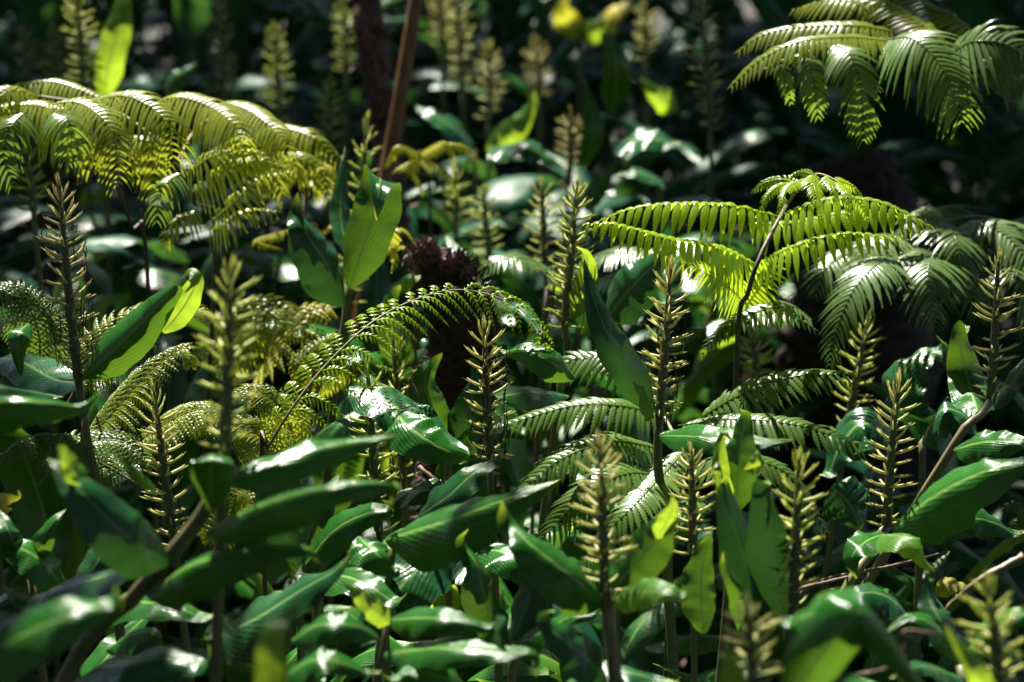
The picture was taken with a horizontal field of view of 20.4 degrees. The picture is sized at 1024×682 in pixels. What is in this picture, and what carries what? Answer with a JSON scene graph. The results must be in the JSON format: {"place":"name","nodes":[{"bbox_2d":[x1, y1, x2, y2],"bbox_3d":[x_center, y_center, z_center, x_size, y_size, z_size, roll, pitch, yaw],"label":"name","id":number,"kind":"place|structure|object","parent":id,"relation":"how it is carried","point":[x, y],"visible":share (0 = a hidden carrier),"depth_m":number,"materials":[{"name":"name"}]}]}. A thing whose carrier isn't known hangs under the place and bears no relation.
{"place":"outdoors","nodes":[
{"label":"outdoors","id":0,"kind":"place"},
{"bbox_2d":[0,0,1023,681],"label":"ground","id":1,"kind":"structure","parent":0,"point":[936,368],"depth_m":13.83,"materials":[{"name":"soil"}]},
{"bbox_2d":[0,0,74,233],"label":"ginger plant","id":2,"kind":"object","parent":1,"relation":"on","point":[54,12],"visible":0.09,"depth_m":8.41,"materials":[{"name":"green plant"}]},
{"bbox_2d":[0,384,97,436],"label":"ginger plant","id":3,"kind":"object","parent":1,"relation":"on","point":[20,408],"visible":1,"depth_m":3.55,"materials":[{"name":"green plant"}]},
{"bbox_2d":[0,585,123,681],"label":"ginger plant","id":4,"kind":"object","parent":1,"relation":"on","point":[33,638],"visible":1,"depth_m":2.96,"materials":[{"name":"green plant"}]},
{"bbox_2d":[0,0,133,283],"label":"ginger plant","id":5,"kind":"object","parent":1,"relation":"on","point":[29,14],"visible":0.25,"depth_m":8.19,"materials":[{"name":"green plant"}]},
{"bbox_2d":[0,428,179,681],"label":"ginger plant","id":6,"kind":"object","parent":1,"relation":"on","point":[35,507],"visible":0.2,"depth_m":5.00,"materials":[{"name":"green plant"}]},
{"bbox_2d":[14,182,184,451],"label":"ginger plant","id":7,"kind":"object","parent":1,"relation":"on","point":[25,263],"visible":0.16,"depth_m":7.32,"materials":[{"name":"green plant"}]},
{"bbox_2d":[0,171,203,654],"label":"ginger plant","id":8,"kind":"object","parent":1,"relation":"on","point":[125,343],"visible":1,"depth_m":4.19,"materials":[{"name":"green plant"}]},
{"bbox_2d":[0,539,211,678],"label":"ginger plant","id":9,"kind":"object","parent":1,"relation":"on","point":[35,567],"visible":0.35,"depth_m":3.89,"materials":[{"name":"green plant"}]},
{"bbox_2d":[0,294,220,674],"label":"ginger plant","id":10,"kind":"object","parent":1,"relation":"on","point":[102,304],"visible":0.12,"depth_m":5.73,"materials":[{"name":"green plant"}]},
{"bbox_2d":[56,260,180,640],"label":"ginger plant","id":11,"kind":"object","parent":1,"relation":"on","point":[123,281],"visible":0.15,"depth_m":5.95,"materials":[{"name":"green plant"}]},
{"bbox_2d":[0,174,253,515],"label":"ginger plant","id":12,"kind":"object","parent":1,"relation":"on","point":[24,244],"visible":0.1,"depth_m":6.69,"materials":[{"name":"green plant"}]},
{"bbox_2d":[94,0,196,311],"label":"ginger plant","id":13,"kind":"object","parent":1,"relation":"on","point":[114,43],"visible":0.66,"depth_m":6.56,"materials":[{"name":"green plant"}]},
{"bbox_2d":[82,334,211,642],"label":"ginger plant","id":14,"kind":"object","parent":1,"relation":"on","point":[176,387],"visible":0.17,"depth_m":5.86,"materials":[{"name":"green plant"}]},
{"bbox_2d":[0,165,300,575],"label":"ginger plant","id":15,"kind":"object","parent":1,"relation":"on","point":[84,223],"visible":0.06,"depth_m":6.88,"materials":[{"name":"green plant"}]},
{"bbox_2d":[134,376,193,681],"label":"ginger plant","id":16,"kind":"object","parent":1,"relation":"on","point":[169,512],"visible":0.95,"depth_m":4.25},
{"bbox_2d":[0,78,339,642],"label":"fern","id":17,"kind":"object","parent":1,"relation":"on","point":[68,131],"visible":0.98,"depth_m":4.94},
{"bbox_2d":[68,320,272,643],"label":"ginger plant","id":18,"kind":"object","parent":1,"relation":"on","point":[195,392],"visible":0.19,"depth_m":5.51,"materials":[{"name":"green plant"}]},
{"bbox_2d":[5,184,363,523],"bbox_3d":[-0.782,0.220,6.652,0.996,1.140,0.473,-1,13,-5],"label":"ginger plant","id":19,"kind":"object","parent":1,"relation":"on","point":[175,254],"visible":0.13,"depth_m":6.58,"materials":[{"name":"green plant"}]},
{"bbox_2d":[2,435,397,681],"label":"ginger plant","id":20,"kind":"object","parent":1,"relation":"on","point":[122,539],"visible":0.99,"depth_m":3.37,"materials":[{"name":"green plant"}]},
{"bbox_2d":[56,0,350,397],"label":"ginger plant","id":21,"kind":"object","parent":1,"relation":"on","point":[193,21],"visible":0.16,"depth_m":8.29,"materials":[{"name":"green plant"}]},
{"bbox_2d":[57,225,356,599],"bbox_3d":[-0.614,0.252,6.675,1.027,1.070,0.384,-1,13,-5],"label":"ginger plant","id":22,"kind":"object","parent":1,"relation":"on","point":[162,279],"visible":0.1,"depth_m":6.63,"materials":[{"name":"green plant"}]},
{"bbox_2d":[74,552,382,681],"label":"ginger plant","id":23,"kind":"object","parent":1,"relation":"on","point":[160,662],"visible":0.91,"depth_m":3.61,"materials":[{"name":"green plant"}]},
{"bbox_2d":[192,252,266,681],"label":"ginger plant","id":24,"kind":"object","parent":1,"relation":"on","point":[225,434],"visible":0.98,"depth_m":3.45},
{"bbox_2d":[110,0,356,384],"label":"ginger plant","id":25,"kind":"object","parent":1,"relation":"on","point":[240,15],"visible":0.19,"depth_m":8.52,"materials":[{"name":"green plant"}]},
{"bbox_2d":[198,294,352,409],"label":"fern","id":26,"kind":"object","parent":1,"relation":"on","point":[299,317],"visible":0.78,"depth_m":5.00,"materials":[{"name":"green leaf"}]},
{"bbox_2d":[180,374,394,681],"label":"ginger plant","id":27,"kind":"object","parent":1,"relation":"on","point":[350,469],"visible":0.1,"depth_m":5.29,"materials":[{"name":"green plant"}]},
{"bbox_2d":[154,411,464,681],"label":"ginger plant","id":28,"kind":"object","parent":1,"relation":"on","point":[245,672],"visible":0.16,"depth_m":5.00,"materials":[{"name":"green plant"}]},
{"bbox_2d":[258,41,363,288],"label":"ginger plant","id":29,"kind":"object","parent":1,"relation":"on","point":[316,70],"visible":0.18,"depth_m":9.06,"materials":[{"name":"green plant"}]},
{"bbox_2d":[139,185,485,396],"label":"ginger plant","id":30,"kind":"object","parent":1,"relation":"on","point":[246,275],"visible":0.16,"depth_m":6.99,"materials":[{"name":"green plant"}]},
{"bbox_2d":[255,474,407,681],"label":"ginger plant","id":31,"kind":"object","parent":1,"relation":"on","point":[327,537],"visible":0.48,"depth_m":4.07,"materials":[{"name":"green plant"}]},
{"bbox_2d":[288,146,401,681],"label":"ginger plant","id":32,"kind":"object","parent":1,"relation":"on","point":[363,233],"visible":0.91,"depth_m":4.89,"materials":[{"name":"green plant"}]},
{"bbox_2d":[209,0,524,285],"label":"ginger plant","id":33,"kind":"object","parent":1,"relation":"on","point":[325,17],"visible":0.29,"depth_m":8.12,"materials":[{"name":"green plant"}]},
{"bbox_2d":[319,262,426,681],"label":"ginger plant","id":34,"kind":"object","parent":1,"relation":"on","point":[374,290],"visible":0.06,"depth_m":5.89,"materials":[{"name":"green plant"}]},
{"bbox_2d":[325,0,422,648],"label":"cane","id":35,"kind":"object","parent":1,"relation":"on","point":[400,96],"visible":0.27,"depth_m":6.09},
{"bbox_2d":[346,0,422,496],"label":"tree fern","id":36,"kind":"object","parent":1,"relation":"on","point":[371,35],"visible":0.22,"depth_m":6.48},
{"bbox_2d":[345,285,429,641],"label":"ginger plant","id":37,"kind":"object","parent":1,"relation":"on","point":[385,360],"visible":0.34,"depth_m":5.26,"materials":[{"name":"green plant"}]},
{"bbox_2d":[260,282,553,595],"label":"fern","id":38,"kind":"object","parent":1,"relation":"on","point":[264,442],"visible":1,"depth_m":4.30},
{"bbox_2d":[342,352,478,681],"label":"ginger plant","id":39,"kind":"object","parent":1,"relation":"on","point":[423,434],"visible":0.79,"depth_m":4.28,"materials":[{"name":"green plant"}]},
{"bbox_2d":[277,1,567,236],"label":"ginger plant","id":40,"kind":"object","parent":1,"relation":"on","point":[516,83],"visible":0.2,"depth_m":8.46,"materials":[{"name":"green plant"}]},
{"bbox_2d":[384,141,481,237],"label":"fern","id":41,"kind":"object","parent":1,"relation":"on","point":[412,165],"visible":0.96,"depth_m":5.70,"materials":[{"name":"green leaf"}]},
{"bbox_2d":[341,579,539,681],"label":"ginger plant","id":42,"kind":"object","parent":1,"relation":"on","point":[453,650],"visible":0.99,"depth_m":3.55,"materials":[{"name":"green plant"}]},
{"bbox_2d":[347,451,561,681],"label":"ginger plant","id":43,"kind":"object","parent":1,"relation":"on","point":[417,558],"visible":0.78,"depth_m":4.01,"materials":[{"name":"green plant"}]},
{"bbox_2d":[400,236,508,671],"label":"tree fern","id":44,"kind":"object","parent":1,"relation":"on","point":[429,261],"visible":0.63,"depth_m":4.95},
{"bbox_2d":[411,352,530,636],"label":"ginger plant","id":45,"kind":"object","parent":1,"relation":"on","point":[455,423],"visible":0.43,"depth_m":4.70,"materials":[{"name":"green plant"}]},
{"bbox_2d":[332,157,609,440],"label":"ginger plant","id":46,"kind":"object","parent":1,"relation":"on","point":[519,239],"visible":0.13,"depth_m":7.74,"materials":[{"name":"green plant"}]},
{"bbox_2d":[312,0,644,249],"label":"ginger plant","id":47,"kind":"object","parent":1,"relation":"on","point":[419,130],"visible":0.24,"depth_m":8.31,"materials":[{"name":"green plant"}]},
{"bbox_2d":[337,169,632,525],"bbox_3d":[-0.061,0.100,7.194,0.996,1.140,0.473,-2,13,-9],"label":"ginger plant","id":48,"kind":"object","parent":1,"relation":"on","point":[505,189],"visible":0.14,"depth_m":7.15,"materials":[{"name":"green plant"}]},
{"bbox_2d":[416,0,558,245],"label":"ginger plant","id":49,"kind":"object","parent":1,"relation":"on","point":[515,30],"visible":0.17,"depth_m":8.85,"materials":[{"name":"green plant"}]},
{"bbox_2d":[416,89,562,281],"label":"ginger plant","id":50,"kind":"object","parent":1,"relation":"on","point":[505,142],"visible":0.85,"depth_m":6.81,"materials":[{"name":"green plant"}]},
{"bbox_2d":[0,0,1023,681],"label":"undergrowth","id":51,"kind":"object","parent":1,"relation":"on","point":[306,46],"visible":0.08,"depth_m":8.94,"materials":[{"name":"plant"}]},
{"bbox_2d":[0,280,239,490],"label":"fern","id":52,"kind":"object","parent":51,"relation":"on","point":[102,449],"visible":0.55,"depth_m":4.34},
{"bbox_2d":[188,382,312,551],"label":"fern","id":53,"kind":"object","parent":51,"relation":"on","point":[238,502],"visible":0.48,"depth_m":4.38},
{"bbox_2d":[462,316,574,681],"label":"ginger plant","id":54,"kind":"object","parent":1,"relation":"on","point":[548,365],"visible":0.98,"depth_m":4.37,"materials":[{"name":"green plant"}]},
{"bbox_2d":[24,184,1018,680],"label":"leaf litter","id":55,"kind":"object","parent":1,"relation":"on","point":[770,346],"depth_m":9.38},
{"bbox_2d":[254,596,300,681],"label":"ginger plant","id":56,"kind":"object","parent":55,"relation":"on","point":[271,660],"visible":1,"depth_m":2.82,"materials":[{"name":"green plant"}]},
{"bbox_2d":[860,245,1023,584],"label":"ginger plant","id":57,"kind":"object","parent":55,"relation":"on","point":[973,396],"visible":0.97,"depth_m":4.35,"materials":[{"name":"green plant"}]},
{"bbox_2d":[351,0,701,265],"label":"ginger plant","id":58,"kind":"object","parent":1,"relation":"on","point":[567,48],"visible":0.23,"depth_m":8.27,"materials":[{"name":"green plant"}]},
{"bbox_2d":[382,526,678,681],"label":"ginger plant","id":59,"kind":"object","parent":1,"relation":"on","point":[479,601],"visible":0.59,"depth_m":3.84,"materials":[{"name":"green plant"}]},
{"bbox_2d":[490,250,583,531],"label":"ginger plant","id":60,"kind":"object","parent":1,"relation":"on","point":[518,284],"visible":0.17,"depth_m":6.08,"materials":[{"name":"green plant"}]},
{"bbox_2d":[522,176,597,664],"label":"ginger plant","id":61,"kind":"object","parent":1,"relation":"on","point":[572,301],"visible":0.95,"depth_m":4.75,"materials":[{"name":"green plant"}]},
{"bbox_2d":[438,0,693,244],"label":"ginger plant","id":62,"kind":"object","parent":1,"relation":"on","point":[580,8],"visible":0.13,"depth_m":8.49,"materials":[{"name":"green plant"}]},
{"bbox_2d":[477,244,693,533],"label":"fern","id":63,"kind":"object","parent":1,"relation":"on","point":[609,259],"visible":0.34,"depth_m":5.18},
{"bbox_2d":[391,510,781,681],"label":"ginger plant","id":64,"kind":"object","parent":1,"relation":"on","point":[643,629],"visible":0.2,"depth_m":5.01,"materials":[{"name":"green plant"}]},
{"bbox_2d":[497,428,687,681],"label":"ginger plant","id":65,"kind":"object","parent":1,"relation":"on","point":[552,574],"visible":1,"depth_m":3.57,"materials":[{"name":"green plant"}]},
{"bbox_2d":[553,0,632,448],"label":"ginger plant","id":66,"kind":"object","parent":1,"relation":"on","point":[568,21],"visible":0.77,"depth_m":8.13,"materials":[{"name":"plant"}]},
{"bbox_2d":[580,31,631,448],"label":"ginger plant","id":67,"kind":"object","parent":1,"relation":"on","point":[616,82],"visible":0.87,"depth_m":6.30,"materials":[{"name":"green plant"}]},
{"bbox_2d":[482,150,732,530],"bbox_3d":[0.222,-0.001,7.645,0.473,1.140,0.996,-3,13,-13],"label":"ginger plant","id":68,"kind":"object","parent":1,"relation":"on","point":[630,187],"visible":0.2,"depth_m":7.48,"materials":[{"name":"green plant"}]},
{"bbox_2d":[496,242,732,593],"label":"ginger plant","id":69,"kind":"object","parent":1,"relation":"on","point":[696,301],"visible":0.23,"depth_m":6.29,"materials":[{"name":"green plant"}]},
{"bbox_2d":[495,141,765,529],"bbox_3d":[0.285,0.096,7.213,0.996,1.140,0.473,-6,14,-24],"label":"ginger plant","id":70,"kind":"object","parent":1,"relation":"on","point":[683,185],"visible":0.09,"depth_m":7.19,"materials":[{"name":"green plant"}]},
{"bbox_2d":[583,250,693,681],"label":"ginger plant","id":71,"kind":"object","parent":1,"relation":"on","point":[632,293],"visible":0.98,"depth_m":4.34,"materials":[{"name":"green plant"}]},
{"bbox_2d":[497,366,780,678],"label":"ginger plant","id":72,"kind":"object","parent":1,"relation":"on","point":[648,656],"visible":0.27,"depth_m":5.30,"materials":[{"name":"green plant"}]},
{"bbox_2d":[501,151,783,457],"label":"ginger plant","id":73,"kind":"object","parent":1,"relation":"on","point":[584,175],"visible":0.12,"depth_m":7.04,"materials":[{"name":"green plant"}]},
{"bbox_2d":[613,77,680,502],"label":"ginger plant","id":74,"kind":"object","parent":1,"relation":"on","point":[662,100],"visible":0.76,"depth_m":6.65,"materials":[{"name":"green plant"}]},
{"bbox_2d":[520,163,799,511],"bbox_3d":[0.543,0.054,7.564,1.027,1.070,0.384,5,13,21],"label":"ginger plant","id":75,"kind":"object","parent":1,"relation":"on","point":[688,369],"visible":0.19,"depth_m":7.48,"materials":[{"name":"green plant"}]},
{"bbox_2d":[554,220,784,526],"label":"ginger plant","id":76,"kind":"object","parent":1,"relation":"on","point":[699,378],"visible":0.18,"depth_m":6.40,"materials":[{"name":"green plant"}]},
{"bbox_2d":[545,0,802,265],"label":"ginger plant","id":77,"kind":"object","parent":1,"relation":"on","point":[676,68],"visible":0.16,"depth_m":8.80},
{"bbox_2d":[552,110,807,416],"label":"ginger plant","id":78,"kind":"object","parent":1,"relation":"on","point":[743,141],"visible":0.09,"depth_m":7.97,"materials":[{"name":"green plant"}]},
{"bbox_2d":[588,238,777,582],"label":"ginger plant","id":79,"kind":"object","parent":1,"relation":"on","point":[745,247],"visible":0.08,"depth_m":6.68,"materials":[{"name":"green plant"}]},
{"bbox_2d":[497,349,872,678],"bbox_3d":[0.229,0.631,4.568,0.646,1.184,0.507,12,17,43],"label":"fern","id":80,"kind":"object","parent":1,"relation":"on","point":[652,491],"visible":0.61,"depth_m":4.40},
{"bbox_2d":[667,440,714,681],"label":"ginger plant","id":81,"kind":"object","parent":1,"relation":"on","point":[692,510],"visible":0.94,"depth_m":4.00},
{"bbox_2d":[552,0,854,327],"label":"ginger plant","id":82,"kind":"object","parent":1,"relation":"on","point":[669,10],"visible":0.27,"depth_m":8.49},
{"bbox_2d":[685,0,726,608],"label":"ginger plant","id":83,"kind":"object","parent":1,"relation":"on","point":[708,104],"visible":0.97,"depth_m":6.40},
{"bbox_2d":[643,0,775,239],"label":"ginger plant","id":84,"kind":"object","parent":1,"relation":"on","point":[722,8],"visible":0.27,"depth_m":9.11,"materials":[{"name":"green plant"}]},
{"bbox_2d":[659,409,794,681],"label":"ginger plant","id":85,"kind":"object","parent":1,"relation":"on","point":[735,449],"visible":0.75,"depth_m":4.01,"materials":[{"name":"green plant"}]},
{"bbox_2d":[603,0,895,351],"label":"ginger plant","id":86,"kind":"object","parent":1,"relation":"on","point":[785,7],"visible":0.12,"depth_m":8.59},
{"bbox_2d":[718,589,782,681],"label":"ginger plant","id":87,"kind":"object","parent":1,"relation":"on","point":[731,670],"visible":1,"depth_m":3.14,"materials":[{"name":"green plant"}]},
{"bbox_2d":[681,445,826,673],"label":"ginger plant","id":88,"kind":"object","parent":1,"relation":"on","point":[760,557],"visible":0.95,"depth_m":3.75,"materials":[{"name":"green plant"}]},
{"bbox_2d":[584,169,932,652],"bbox_3d":[0.390,0.448,4.719,0.558,1.477,0.354,0,13,0],"label":"fern","id":89,"kind":"object","parent":1,"relation":"on","point":[858,217],"visible":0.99,"depth_m":4.53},
{"bbox_2d":[694,0,910,301],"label":"ginger plant","id":90,"kind":"object","parent":1,"relation":"on","point":[767,91],"visible":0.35,"depth_m":8.34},
{"bbox_2d":[769,587,921,681],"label":"ginger plant","id":91,"kind":"object","parent":1,"relation":"on","point":[835,629],"visible":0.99,"depth_m":3.05,"materials":[{"name":"green plant"}]},
{"bbox_2d":[697,38,993,299],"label":"ginger plant","id":92,"kind":"object","parent":1,"relation":"on","point":[786,143],"visible":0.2,"depth_m":8.89,"materials":[{"name":"green plant"}]},
{"bbox_2d":[762,144,941,670],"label":"tree fern","id":93,"kind":"object","parent":1,"relation":"on","point":[873,174],"visible":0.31,"depth_m":6.32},
{"bbox_2d":[819,307,885,593],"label":"ginger plant","id":94,"kind":"object","parent":1,"relation":"on","point":[851,401],"visible":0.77,"depth_m":4.90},
{"bbox_2d":[728,0,1011,280],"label":"ginger plant","id":95,"kind":"object","parent":1,"relation":"on","point":[893,114],"visible":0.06,"depth_m":8.70,"materials":[{"name":"green plant"}]},
{"bbox_2d":[727,0,1023,147],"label":"fern","id":96,"kind":"object","parent":1,"relation":"on","point":[1006,71],"visible":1,"depth_m":4.86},
{"bbox_2d":[763,138,1008,373],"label":"ginger plant","id":97,"kind":"object","parent":1,"relation":"on","point":[901,150],"visible":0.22,"depth_m":7.77,"materials":[{"name":"green plant"}]},
{"bbox_2d":[818,336,977,677],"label":"ginger plant","id":98,"kind":"object","parent":1,"relation":"on","point":[846,501],"visible":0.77,"depth_m":4.61,"materials":[{"name":"green plant"}]},
{"bbox_2d":[834,463,962,673],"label":"ginger plant","id":99,"kind":"object","parent":1,"relation":"on","point":[843,532],"visible":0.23,"depth_m":5.41,"materials":[{"name":"green plant"}]},
{"bbox_2d":[795,150,1023,426],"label":"ginger plant","id":100,"kind":"object","parent":1,"relation":"on","point":[1010,170],"visible":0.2,"depth_m":7.79,"materials":[{"name":"green plant"}]},
{"bbox_2d":[801,204,1023,576],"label":"fern","id":101,"kind":"object","parent":1,"relation":"on","point":[961,237],"visible":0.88,"depth_m":4.90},
{"bbox_2d":[805,378,1023,681],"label":"ginger plant","id":102,"kind":"object","parent":1,"relation":"on","point":[887,579],"visible":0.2,"depth_m":5.06,"materials":[{"name":"green plant"}]},
{"bbox_2d":[841,366,1023,606],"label":"ginger plant","id":103,"kind":"object","parent":1,"relation":"on","point":[952,504],"visible":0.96,"depth_m":4.05,"materials":[{"name":"green plant"}]},
{"bbox_2d":[854,576,1023,681],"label":"ginger plant","id":104,"kind":"object","parent":1,"relation":"on","point":[933,615],"visible":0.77,"depth_m":3.65,"materials":[{"name":"green plant"}]},
{"bbox_2d":[860,0,1023,307],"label":"ginger plant","id":105,"kind":"object","parent":1,"relation":"on","point":[1005,10],"visible":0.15,"depth_m":8.70,"materials":[{"name":"green plant"}]},
{"bbox_2d":[889,363,1023,676],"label":"ginger plant","id":106,"kind":"object","parent":1,"relation":"on","point":[964,555],"visible":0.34,"depth_m":5.29,"materials":[{"name":"green plant"}]},
{"bbox_2d":[907,0,1023,460],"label":"ginger plant","id":107,"kind":"object","parent":1,"relation":"on","point":[972,15],"visible":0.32,"depth_m":8.28,"materials":[{"name":"green plant"}]},
{"bbox_2d":[945,569,1023,681],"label":"ginger plant","id":108,"kind":"object","parent":1,"relation":"on","point":[976,668],"visible":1,"depth_m":3.19,"materials":[{"name":"green plant"}]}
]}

